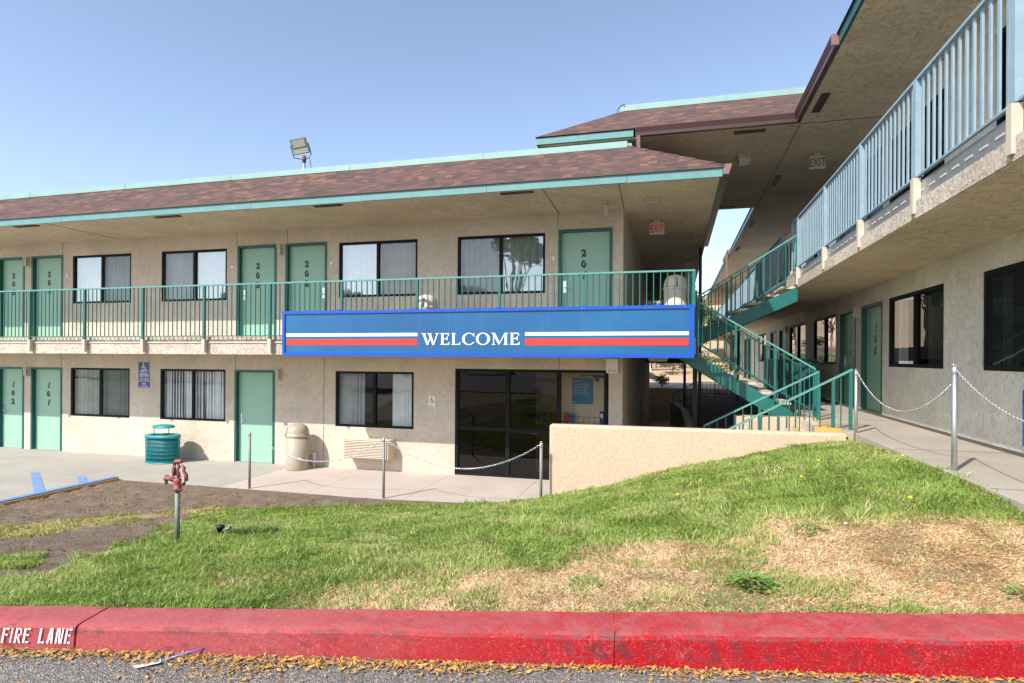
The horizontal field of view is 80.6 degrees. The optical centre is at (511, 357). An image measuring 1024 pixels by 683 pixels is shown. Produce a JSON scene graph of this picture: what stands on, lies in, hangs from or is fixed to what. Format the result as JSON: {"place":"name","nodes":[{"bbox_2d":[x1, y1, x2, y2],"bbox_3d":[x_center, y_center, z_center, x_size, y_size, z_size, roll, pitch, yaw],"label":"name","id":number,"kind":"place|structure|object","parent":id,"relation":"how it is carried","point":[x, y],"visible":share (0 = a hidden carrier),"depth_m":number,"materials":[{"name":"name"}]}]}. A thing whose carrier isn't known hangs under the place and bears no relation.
{"place":"outdoors","nodes":[
{"label":"outdoors","id":0,"kind":"place"},
{"bbox_2d":[0,471,102,499],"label":"parking lot","id":1,"kind":"structure","parent":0,"point":[14,484],"depth_m":11.84,"materials":[{"name":"grey concrete"}]},
{"bbox_2d":[31,472,44,492],"bbox_3d":[-9.256,2.442,11.795,0.169,0.001,2.741,0,0,-40],"label":"bay stripe","id":2,"kind":"object","parent":1,"relation":"on","point":[37,483],"visible":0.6,"depth_m":11.79,"materials":[{"name":"blue paint"}]},
{"bbox_2d":[0,476,117,502],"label":"bay kerb","id":3,"kind":"structure","parent":1,"relation":"on","point":[52,490],"depth_m":10.94,"materials":[{"name":"concrete"}]},
{"bbox_2d":[0,478,118,504],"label":"bay kerb edge","id":4,"kind":"object","parent":3,"relation":"attached to","point":[51,493],"visible":0.4,"depth_m":10.85,"materials":[{"name":"blue paint"}]},
{"bbox_2d":[0,447,284,486],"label":"grey walkway","id":5,"kind":"structure","parent":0,"point":[213,473],"depth_m":13.49,"materials":[{"name":"concrete"}]},
{"bbox_2d":[144,424,180,463],"bbox_3d":[-8.171,2.015,14.134,0.912,0.875,0.551,0,0,15],"label":"bin","id":6,"kind":"object","parent":5,"relation":"on","point":[162,448],"visible":0.97,"depth_m":13.93,"materials":[{"name":"teal metal"}]},
{"bbox_2d":[0,0,852,295],"label":"sky","id":7,"kind":"structure","parent":0,"point":[94,93],"materials":[{"name":"blue"}]},
{"bbox_2d":[220,420,669,502],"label":"pale walkway","id":8,"kind":"structure","parent":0,"point":[367,483],"depth_m":11.76,"materials":[{"name":"concrete"}]},
{"bbox_2d":[248,430,250,488],"bbox_3d":[-4.947,1.974,11.393,0.058,1.194,0.056,0,0,15],"label":"chain post","id":9,"kind":"object","parent":8,"relation":"on","point":[249,460],"visible":0.93,"depth_m":11.37,"materials":[{"name":"metal"}]},
{"bbox_2d":[254,435,381,461],"bbox_3d":[-3.604,1.664,11.028,2.794,0.499,0.029,0,0,15],"label":"chain","id":10,"kind":"object","parent":9,"relation":"hanging from","point":[312,460],"visible":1,"depth_m":11.02,"materials":[{"name":"metal"}]},
{"bbox_2d":[284,423,309,470],"bbox_3d":[-4.756,1.968,13.372,0.543,1.008,0.535,0,0,15],"label":"trash bin","id":11,"kind":"object","parent":8,"relation":"on","point":[296,435],"visible":1,"depth_m":13.16,"materials":[{"name":"beige plastic"}]},
{"bbox_2d":[0,141,731,479],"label":"motel wing","id":12,"kind":"structure","parent":8,"relation":"on","point":[527,211],"depth_m":13.41,"materials":[{"name":"beige paint"}]},
{"bbox_2d":[0,367,23,448],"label":"door","id":13,"kind":"structure","parent":12,"relation":"in","point":[11,378],"depth_m":16.24,"materials":[{"name":"green paint"}]},
{"bbox_2d":[0,257,24,337],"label":"door","id":14,"kind":"structure","parent":12,"relation":"in","point":[12,270],"depth_m":16.24,"materials":[{"name":"green paint"}]},
{"bbox_2d":[30,367,61,450],"bbox_3d":[-12.176,1.346,15.875,1.070,2.173,0.142,0,0,15],"label":"door","id":15,"kind":"structure","parent":12,"relation":"in","point":[46,382],"depth_m":15.93,"materials":[{"name":"green paint"}]},
{"bbox_2d":[31,255,62,335],"bbox_3d":[-12.155,-1.574,15.873,1.080,2.173,0.142,0,0,15],"label":"door","id":16,"kind":"structure","parent":12,"relation":"in","point":[46,271],"depth_m":15.92,"materials":[{"name":"green paint"}]},
{"bbox_2d":[71,368,129,417],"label":"window","id":17,"kind":"structure","parent":12,"relation":"in","point":[101,392],"depth_m":15.50,"materials":[{"name":"glass"}]},
{"bbox_2d":[73,253,130,303],"bbox_3d":[-10.396,-1.980,15.453,1.890,1.300,0.211,0,0,15],"label":"window","id":18,"kind":"structure","parent":12,"relation":"in","point":[107,270],"depth_m":15.50,"materials":[{"name":"clear glass"}]},
{"bbox_2d":[138,362,149,380],"bbox_3d":[-9.124,0.347,14.979,0.340,0.480,0.007,0,0,15],"label":"parking sign","id":19,"kind":"object","parent":12,"relation":"attached to","point":[143,371],"visible":1,"depth_m":14.98,"materials":[{"name":"blue metal"}]},
{"bbox_2d":[160,369,225,421],"bbox_3d":[-7.722,0.915,14.708,1.945,1.260,0.184,0,0,15],"label":"window","id":20,"kind":"structure","parent":12,"relation":"in","point":[191,393],"depth_m":14.72,"materials":[{"name":"brown metal"}]},
{"bbox_2d":[162,248,226,301],"bbox_3d":[-7.665,-1.964,14.711,1.910,1.300,0.212,0,0,15],"label":"window","id":21,"kind":"structure","parent":12,"relation":"in","point":[208,266],"depth_m":14.75,"materials":[{"name":"brown glass"}]},
{"bbox_2d":[234,370,274,463],"bbox_3d":[-6.015,1.382,14.201,1.100,2.173,0.142,0,0,15],"label":"door","id":22,"kind":"structure","parent":12,"relation":"in","point":[254,390],"depth_m":14.24,"materials":[{"name":"green paint"}]},
{"bbox_2d":[237,244,276,336],"bbox_3d":[-5.955,-1.538,14.189,1.070,2.173,0.142,0,0,15],"label":"door","id":23,"kind":"structure","parent":12,"relation":"in","point":[255,263],"depth_m":14.24,"materials":[{"name":"green paint"}]},
{"bbox_2d":[290,137,311,168],"bbox_3d":[-5.026,-4.663,14.454,0.529,1.187,0.305,0,0,-7],"label":"floodlight","id":24,"kind":"object","parent":12,"relation":"on","point":[299,146],"visible":0.92,"depth_m":14.36,"materials":[{"name":"black paint"}]},
{"bbox_2d":[285,242,326,310],"bbox_3d":[-4.686,-1.531,13.844,1.080,2.173,0.142,0,0,15],"label":"door","id":25,"kind":"structure","parent":12,"relation":"in","point":[303,261],"depth_m":13.88,"materials":[{"name":"green paint"}]},
{"bbox_2d":[309,452,315,466],"bbox_3d":[-4.547,2.314,13.693,0.170,0.320,0.083,0,0,15],"label":"outlet box","id":26,"kind":"object","parent":12,"relation":"attached to","point":[312,455],"visible":0.73,"depth_m":13.65,"materials":[{"name":"white paint"}]},
{"bbox_2d":[0,269,695,353],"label":"balcony railing","id":27,"kind":"object","parent":12,"relation":"on","point":[142,344],"visible":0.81,"depth_m":12.45,"materials":[{"name":"teal metal"}]},
{"bbox_2d":[282,304,694,357],"bbox_3d":[-0.757,-0.462,11.021,7.819,0.905,0.182,0,0,15],"label":"welcome sign","id":28,"kind":"object","parent":27,"relation":"attached to","point":[645,331],"visible":1,"depth_m":10.81,"materials":[{"name":"blue plastic"}]},
{"bbox_2d":[343,437,394,459],"bbox_3d":[-3.113,1.987,13.223,1.080,0.410,0.445,0,0,15],"label":"air conditioner","id":29,"kind":"object","parent":12,"relation":"attached to","point":[352,446],"visible":1,"depth_m":13.04,"materials":[{"name":"beige metal"}]},
{"bbox_2d":[335,371,413,428],"bbox_3d":[-3.027,0.942,13.424,1.910,1.260,0.168,0,0,15],"label":"window","id":30,"kind":"structure","parent":12,"relation":"in","point":[352,387],"depth_m":13.43,"materials":[{"name":"brown glass"}]},
{"bbox_2d":[339,239,417,297],"bbox_3d":[-2.937,-1.937,13.426,1.910,1.300,0.211,0,0,15],"label":"window","id":31,"kind":"structure","parent":12,"relation":"in","point":[390,259],"depth_m":13.46,"materials":[{"name":"clear glass"}]},
{"bbox_2d":[419,295,437,308],"bbox_3d":[-1.690,-0.835,11.954,0.462,0.811,0.479,0,0,15],"label":"trash bin","id":32,"kind":"object","parent":12,"relation":"on","point":[430,301],"visible":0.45,"depth_m":11.78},
{"bbox_2d":[458,233,544,294],"bbox_3d":[-0.211,-1.921,12.686,1.900,1.300,0.212,0,0,15],"label":"window","id":33,"kind":"structure","parent":12,"relation":"in","point":[511,254],"depth_m":12.71,"materials":[{"name":"clear glass"}]},
{"bbox_2d":[572,378,592,403],"bbox_3d":[1.524,0.729,13.043,0.450,0.560,0.022,0,0,15],"label":"poster","id":34,"kind":"object","parent":12,"relation":"attached to","point":[582,390],"visible":1,"depth_m":13.03,"materials":[{"name":"blue paper"}]},
{"bbox_2d":[561,412,603,424],"bbox_3d":[1.217,1.747,12.970,1.533,1.120,0.044,0,0,15],"label":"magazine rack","id":35,"kind":"object","parent":12,"relation":"in","point":[565,416],"visible":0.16,"depth_m":12.96,"materials":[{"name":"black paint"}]},
{"bbox_2d":[558,227,612,306],"bbox_3d":[1.476,-1.495,12.170,1.090,2.173,0.142,0,0,15],"label":"door","id":36,"kind":"structure","parent":12,"relation":"in","point":[585,250],"depth_m":12.19,"materials":[{"name":"green paint"}]},
{"bbox_2d":[606,358,617,372],"bbox_3d":[1.977,0.167,11.915,0.230,0.290,0.101,0,0,15],"label":"wall box","id":37,"kind":"object","parent":12,"relation":"attached to","point":[611,365],"visible":1,"depth_m":11.87,"materials":[{"name":"white paint"}]},
{"bbox_2d":[645,197,660,205],"bbox_3d":[2.577,-2.846,11.066,0.280,0.098,0.280,0,0,15],"label":"ceiling light","id":38,"kind":"object","parent":12,"relation":"attached to","point":[653,201],"visible":1,"depth_m":10.96,"materials":[{"name":"white plastic"}]},
{"bbox_2d":[649,220,664,234],"bbox_3d":[3.053,-2.738,12.722,0.310,0.312,0.053,0,0,15],"label":"exit sign","id":39,"kind":"object","parent":12,"relation":"attached to","point":[656,227],"visible":1,"depth_m":12.70,"materials":[{"name":"white plastic"}]},
{"bbox_2d":[663,275,687,304],"bbox_3d":[3.131,-0.992,11.577,0.462,1.181,0.479,0,0,15],"label":"trash bin","id":40,"kind":"object","parent":12,"relation":"on","point":[677,290],"visible":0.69,"depth_m":11.40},
{"bbox_2d":[382,436,385,498],"bbox_3d":[-2.264,1.990,10.664,0.058,1.194,0.056,0,0,15],"label":"chain post","id":41,"kind":"object","parent":8,"relation":"on","point":[383,468],"visible":0.94,"depth_m":10.65,"materials":[{"name":"metal"}]},
{"bbox_2d":[385,439,536,469],"bbox_3d":[-0.892,1.657,10.291,2.854,0.504,0.029,0,0,15],"label":"chain","id":42,"kind":"object","parent":41,"relation":"hanging from","point":[460,468],"visible":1,"depth_m":10.29,"materials":[{"name":"metal"}]},
{"bbox_2d":[539,441,542,497],"bbox_3d":[0.476,1.941,9.919,0.058,1.124,0.056,0,0,15],"label":"chain post","id":43,"kind":"object","parent":8,"relation":"on","point":[541,464],"visible":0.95,"depth_m":9.90,"materials":[{"name":"metal"}]},
{"bbox_2d":[670,402,691,427],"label":"planter wall","id":44,"kind":"structure","parent":8,"relation":"on","point":[680,416],"depth_m":18.29,"materials":[{"name":"grey concrete"}]},
{"bbox_2d":[649,388,730,421],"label":"garden wall","id":45,"kind":"structure","parent":8,"relation":"on","point":[659,403],"depth_m":24.13,"materials":[{"name":"beige paint"}]},
{"bbox_2d":[549,424,846,494],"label":"retaining wall","id":46,"kind":"structure","parent":8,"relation":"on","point":[583,456],"depth_m":9.71,"materials":[{"name":"beige paint"}]},
{"bbox_2d":[735,415,841,432],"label":"concrete steps","id":47,"kind":"structure","parent":8,"relation":"on","point":[814,426],"depth_m":10.75,"materials":[{"name":"yellow paint"}]},
{"bbox_2d":[703,371,819,430],"bbox_3d":[4.441,1.287,10.833,1.950,2.118,0.045,0,0,15],"label":"step railing","id":48,"kind":"object","parent":47,"relation":"on","point":[817,373],"visible":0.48,"depth_m":10.71,"materials":[{"name":"teal metal"}]},
{"bbox_2d":[728,369,852,431],"bbox_3d":[3.913,1.419,9.504,2.590,2.508,0.045,0,0,15],"label":"step railing","id":49,"kind":"object","parent":47,"relation":"on","point":[850,415],"visible":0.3,"depth_m":9.24,"materials":[{"name":"teal metal"}]},
{"bbox_2d":[0,459,1023,613],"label":"lawn ground","id":50,"kind":"structure","parent":0,"point":[160,503],"depth_m":7.02,"materials":[{"name":"brown soil"}]},
{"bbox_2d":[96,585,172,606],"bbox_3d":[-2.160,1.393,3.482,0.405,0.102,0.412,0,0,15],"label":"grass clump","id":51,"kind":"object","parent":50,"relation":"on","point":[150,593],"visible":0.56,"depth_m":3.52,"materials":[{"name":"green plant"}]},
{"bbox_2d":[163,459,187,542],"bbox_3d":[-3.107,1.388,5.583,0.224,0.895,0.076,0,0,-3],"label":"yard hydrant","id":52,"kind":"object","parent":50,"relation":"on","point":[178,484],"visible":0.98,"depth_m":5.57,"materials":[{"name":"red metal"}]},
{"bbox_2d":[0,480,456,573],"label":"soil clods","id":53,"kind":"object","parent":50,"relation":"on","point":[27,571],"visible":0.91,"depth_m":9.10,"materials":[{"name":"brown soil"}]},
{"bbox_2d":[204,587,275,609],"bbox_3d":[-1.561,1.391,3.447,0.410,0.099,0.413,0,0,15],"label":"grass clump","id":54,"kind":"object","parent":50,"relation":"on","point":[250,596],"visible":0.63,"depth_m":3.48,"materials":[{"name":"green plant"}]},
{"bbox_2d":[226,524,279,534],"bbox_3d":[-2.717,1.822,6.352,0.578,0.181,0.591,0,0,15],"label":"grass clump","id":55,"kind":"object","parent":50,"relation":"on","point":[268,528],"visible":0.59,"depth_m":6.32,"materials":[{"name":"green plant"}]},
{"bbox_2d":[447,585,509,610],"bbox_3d":[-0.202,1.393,3.476,0.386,0.085,0.399,0,0,15],"label":"grass clump","id":56,"kind":"object","parent":50,"relation":"on","point":[475,596],"visible":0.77,"depth_m":3.46,"materials":[{"name":"green plant"}]},
{"bbox_2d":[0,440,1023,615],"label":"grass","id":57,"kind":"structure","parent":50,"relation":"on","point":[509,553],"depth_m":4.42,"materials":[{"name":"green plant"}]},
{"bbox_2d":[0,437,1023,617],"bbox_3d":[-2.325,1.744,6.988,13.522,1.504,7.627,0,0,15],"label":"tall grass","id":58,"kind":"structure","parent":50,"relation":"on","point":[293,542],"depth_m":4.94,"materials":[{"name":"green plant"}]},
{"bbox_2d":[568,572,600,589],"bbox_3d":[0.456,1.394,3.756,0.220,0.063,0.247,0,0,15],"label":"weed","id":59,"kind":"object","parent":50,"relation":"on","point":[584,576],"visible":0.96,"depth_m":3.76,"materials":[{"name":"green plant"}]},
{"bbox_2d":[693,587,762,616],"bbox_3d":[1.216,1.389,3.408,0.398,0.078,0.402,0,0,15],"label":"grass clump","id":60,"kind":"object","parent":50,"relation":"on","point":[729,600],"visible":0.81,"depth_m":3.43,"materials":[{"name":"green plant"}]},
{"bbox_2d":[724,570,779,593],"bbox_3d":[1.472,1.367,3.711,0.325,0.077,0.312,0,0,15],"label":"weed","id":61,"kind":"object","parent":50,"relation":"on","point":[743,574],"visible":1,"depth_m":3.69,"materials":[{"name":"green plant"}]},
{"bbox_2d":[787,521,830,535],"bbox_3d":[2.237,1.284,4.569,0.262,0.074,0.279,0,0,-17],"label":"weed","id":62,"kind":"object","parent":50,"relation":"on","point":[808,523],"visible":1,"depth_m":4.59,"materials":[{"name":"green plant"}]},
{"bbox_2d":[999,584,1023,600],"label":"weed","id":63,"kind":"object","parent":50,"relation":"on","point":[1010,586],"visible":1,"depth_m":3.52,"materials":[{"name":"green plant"}]},
{"bbox_2d":[0,648,1023,682],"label":"street","id":64,"kind":"structure","parent":0,"point":[24,668],"depth_m":2.93,"materials":[{"name":"grey asphalt"}]},
{"bbox_2d":[0,606,1023,679],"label":"kerb","id":65,"kind":"structure","parent":64,"relation":"on","point":[984,646],"depth_m":3.07,"materials":[{"name":"red concrete"}]},
{"bbox_2d":[0,645,1023,682],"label":"fallen leaves","id":66,"kind":"object","parent":64,"relation":"on","point":[47,652],"visible":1,"depth_m":2.98,"materials":[{"name":"gold plant"}]},
{"bbox_2d":[650,296,742,388],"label":"hillside","id":67,"kind":"structure","parent":0,"point":[676,379],"depth_m":36.21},
{"bbox_2d":[650,374,669,386],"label":"shrub","id":68,"kind":"object","parent":67,"relation":"on","point":[662,380],"visible":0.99,"depth_m":25.41,"materials":[{"name":"green plant"}]},
{"bbox_2d":[655,363,686,374],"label":"shrub","id":69,"kind":"object","parent":67,"relation":"on","point":[667,365],"visible":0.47,"depth_m":36.05,"materials":[{"name":"green plant"}]},
{"bbox_2d":[708,356,733,370],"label":"shrub","id":70,"kind":"object","parent":67,"relation":"on","point":[727,364],"visible":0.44,"depth_m":35.48,"materials":[{"name":"green plant"}]},
{"bbox_2d":[703,308,740,370],"bbox_3d":[14.117,-1.438,37.234,3.975,4.656,5.237,0,0,60],"label":"tree","id":71,"kind":"object","parent":67,"relation":"on","point":[705,319],"visible":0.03,"depth_m":37.61,"materials":[{"name":"green plant"}]},
{"bbox_2d":[686,392,770,428],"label":"planter soil","id":72,"kind":"structure","parent":0,"point":[715,406],"depth_m":17.09,"materials":[{"name":"brown soil"}]},
{"bbox_2d":[683,364,685,407],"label":"support post","id":73,"kind":"object","parent":72,"relation":"on","point":[684,385],"visible":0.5,"depth_m":19.67,"materials":[{"name":"black metal"}]},
{"bbox_2d":[692,368,696,427],"bbox_3d":[3.797,0.807,12.542,0.180,1.630,0.180,0,0,15],"label":"support post","id":74,"kind":"object","parent":72,"relation":"on","point":[694,417],"visible":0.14,"depth_m":12.50,"materials":[{"name":"black metal"}]},
{"bbox_2d":[698,247,701,417],"bbox_3d":[4.935,-0.626,15.862,0.160,4.510,0.160,0,0,15],"label":"support post","id":75,"kind":"object","parent":72,"relation":"on","point":[700,292],"visible":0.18,"depth_m":15.82,"materials":[{"name":"metal"}]},
{"bbox_2d":[736,328,738,400],"bbox_3d":[7.234,0.042,19.381,0.180,2.800,0.180,0,0,15],"label":"support post","id":76,"kind":"object","parent":72,"relation":"on","point":[737,397],"visible":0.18,"depth_m":19.34,"materials":[{"name":"teal metal"}]},
{"bbox_2d":[679,271,799,415],"bbox_3d":[4.864,-0.222,12.559,3.200,3.100,2.410,0,0,15],"label":"steel stair","id":77,"kind":"object","parent":72,"relation":"on","point":[781,298],"visible":0.6,"depth_m":12.31,"materials":[{"name":"teal metal"}]},
{"bbox_2d":[695,290,696,341],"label":"landing railing","id":78,"kind":"object","parent":77,"relation":"on","point":[696,315],"visible":0.25,"depth_m":11.66,"materials":[{"name":"teal metal"}]},
{"bbox_2d":[697,244,788,325],"bbox_3d":[5.196,-1.399,13.658,1.932,2.238,0.042,0,0,15],"label":"stair railing","id":79,"kind":"object","parent":77,"relation":"attached to","point":[787,257],"visible":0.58,"depth_m":13.60,"materials":[{"name":"teal metal"}]},
{"bbox_2d":[699,234,796,343],"bbox_3d":[4.912,-1.400,12.616,1.932,2.238,0.042,0,0,15],"label":"stair railing","id":80,"kind":"object","parent":77,"relation":"attached to","point":[763,279],"visible":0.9,"depth_m":12.56,"materials":[{"name":"teal metal"}]},
{"bbox_2d":[699,306,800,416],"bbox_3d":[4.846,0.064,12.403,1.992,2.268,0.042,0,0,15],"label":"stair railing","id":81,"kind":"object","parent":77,"relation":"attached to","point":[754,339],"visible":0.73,"depth_m":12.36,"materials":[{"name":"teal metal"}]},
{"bbox_2d":[697,301,816,417],"bbox_3d":[4.573,0.088,11.358,2.112,2.318,0.042,0,0,15],"label":"stair railing","id":82,"kind":"object","parent":77,"relation":"attached to","point":[735,358],"visible":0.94,"depth_m":11.35,"materials":[{"name":"teal metal"}]},
{"bbox_2d":[739,377,1023,511],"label":"walkway","id":83,"kind":"structure","parent":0,"point":[1000,471],"depth_m":7.21,"materials":[{"name":"concrete"}]},
{"bbox_2d":[766,359,817,402],"bbox_3d":[7.307,0.575,15.941,0.910,1.065,2.260,0,0,15],"label":"railing","id":84,"kind":"object","parent":83,"relation":"on","point":[805,368],"visible":0.51,"depth_m":14.92,"materials":[{"name":"teal metal"}]},
{"bbox_2d":[854,369,857,440],"bbox_3d":[5.007,0.772,8.794,0.058,1.214,0.056,0,0,15],"label":"chain post","id":85,"kind":"object","parent":83,"relation":"on","point":[855,402],"visible":0.91,"depth_m":8.78,"materials":[{"name":"metal"}]},
{"bbox_2d":[855,370,950,411],"bbox_3d":[4.644,0.417,7.318,0.029,0.469,3.056,0,0,14],"label":"chain","id":86,"kind":"object","parent":85,"relation":"hanging from","point":[917,408],"visible":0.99,"depth_m":7.01,"materials":[{"name":"metal"}]},
{"bbox_2d":[951,364,958,470],"bbox_3d":[4.277,0.693,5.842,0.060,1.264,0.058,0,0,15],"label":"chain post","id":87,"kind":"object","parent":83,"relation":"on","point":[954,408],"visible":0.91,"depth_m":5.82,"materials":[{"name":"metal"}]},
{"bbox_2d":[956,369,1023,422],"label":"chain","id":88,"kind":"object","parent":87,"relation":"hanging from","point":[992,403],"visible":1,"depth_m":5.19,"materials":[{"name":"metal"}]},
{"bbox_2d":[1022,390,1023,445],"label":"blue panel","id":89,"kind":"object","parent":83,"relation":"on","point":[1023,418],"visible":1,"depth_m":6.16,"materials":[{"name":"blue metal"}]},
{"bbox_3d":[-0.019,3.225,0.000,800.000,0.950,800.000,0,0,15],"label":"ground","id":90,"kind":"structure","parent":0,"visible":0},
{"bbox_2d":[535,0,1023,456],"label":"motel wing","id":91,"kind":"structure","parent":90,"relation":"on","point":[932,288],"depth_m":9.56,"materials":[{"name":"beige paint"}]},
{"bbox_2d":[737,153,751,165],"bbox_3d":[4.997,-4.250,13.001,0.280,0.168,0.280,0,0,15],"label":"ceiling light","id":92,"kind":"object","parent":91,"relation":"attached to","point":[743,159],"visible":1,"depth_m":12.89,"materials":[{"name":"white plastic"}]},
{"bbox_2d":[744,339,746,377],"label":"door","id":93,"kind":"structure","parent":91,"relation":"in","point":[745,340],"depth_m":34.08,"materials":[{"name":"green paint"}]},
{"bbox_2d":[717,234,784,317],"bbox_3d":[10.240,-2.326,28.447,0.070,1.070,29.735,0,0,15],"label":"balcony railing","id":94,"kind":"object","parent":91,"relation":"on","point":[767,275],"visible":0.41,"depth_m":17.96,"materials":[{"name":"teal metal"}]},
{"bbox_2d":[758,333,765,361],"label":"window","id":95,"kind":"structure","parent":91,"relation":"in","point":[762,335],"depth_m":27.42,"materials":[{"name":"brown glass"}]},
{"bbox_2d":[770,331,775,358],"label":"door","id":96,"kind":"structure","parent":91,"relation":"in","point":[772,334],"depth_m":24.62,"materials":[{"name":"green paint"}]},
{"bbox_2d":[779,328,786,358],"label":"door","id":97,"kind":"structure","parent":91,"relation":"in","point":[782,335],"depth_m":22.41,"materials":[{"name":"green paint"}]},
{"bbox_2d":[790,322,804,358],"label":"window","id":98,"kind":"structure","parent":91,"relation":"in","point":[797,332],"depth_m":19.28,"materials":[{"name":"glass"}]},
{"bbox_2d":[809,152,825,169],"bbox_3d":[6.463,-4.155,12.782,0.315,0.345,0.053,0,0,15],"label":"exit sign","id":99,"kind":"object","parent":91,"relation":"attached to","point":[817,160],"visible":1,"depth_m":12.76,"materials":[{"name":"plastic"}]},
{"bbox_2d":[814,314,835,364],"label":"window","id":100,"kind":"structure","parent":91,"relation":"in","point":[824,327],"depth_m":15.76,"materials":[{"name":"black glass"}]},
{"bbox_2d":[814,197,835,257],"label":"window","id":101,"kind":"structure","parent":91,"relation":"in","point":[834,242],"depth_m":15.71,"materials":[{"name":"grey glass"}]},
{"bbox_2d":[839,309,855,406],"bbox_3d":[7.611,0.031,13.600,0.142,2.173,1.320,0,0,15],"label":"door","id":102,"kind":"structure","parent":91,"relation":"in","point":[847,324],"depth_m":13.97,"materials":[{"name":"green paint"}]},
{"bbox_2d":[840,173,855,238],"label":"door","id":103,"kind":"structure","parent":91,"relation":"in","point":[854,227],"depth_m":13.88,"materials":[{"name":"green metal"}]},
{"bbox_2d":[861,301,882,414],"bbox_3d":[7.154,0.028,11.916,0.142,2.173,1.310,0,0,15],"label":"door","id":104,"kind":"structure","parent":91,"relation":"in","point":[871,314],"depth_m":12.15,"materials":[{"name":"green paint"}]},
{"bbox_2d":[864,146,882,221],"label":"door","id":105,"kind":"structure","parent":91,"relation":"in","point":[880,208],"depth_m":12.07,"materials":[{"name":"green metal"}]},
{"bbox_2d":[790,0,1023,284],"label":"balcony railing","id":106,"kind":"object","parent":91,"relation":"on","point":[802,222],"visible":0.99,"depth_m":6.14,"materials":[{"name":"teal metal"}]},
{"bbox_2d":[889,283,943,368],"bbox_3d":[6.643,-0.436,9.822,0.210,1.310,2.360,0,0,15],"label":"window","id":107,"kind":"structure","parent":91,"relation":"in","point":[928,303],"depth_m":9.62,"materials":[{"name":"glass"}]},
{"bbox_2d":[890,88,944,202],"bbox_3d":[6.590,-3.162,9.841,0.067,1.500,2.360,0,0,15],"label":"window","id":108,"kind":"structure","parent":91,"relation":"in","point":[941,163],"depth_m":9.55,"materials":[{"name":"black glass"}]},
{"bbox_2d":[997,26,1005,125],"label":"window","id":109,"kind":"structure","parent":91,"relation":"in","point":[1003,118],"depth_m":7.23,"materials":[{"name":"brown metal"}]},
{"bbox_2d":[983,261,1023,371],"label":"window","id":110,"kind":"structure","parent":91,"relation":"in","point":[1003,286],"depth_m":7.18,"materials":[{"name":"black glass"}]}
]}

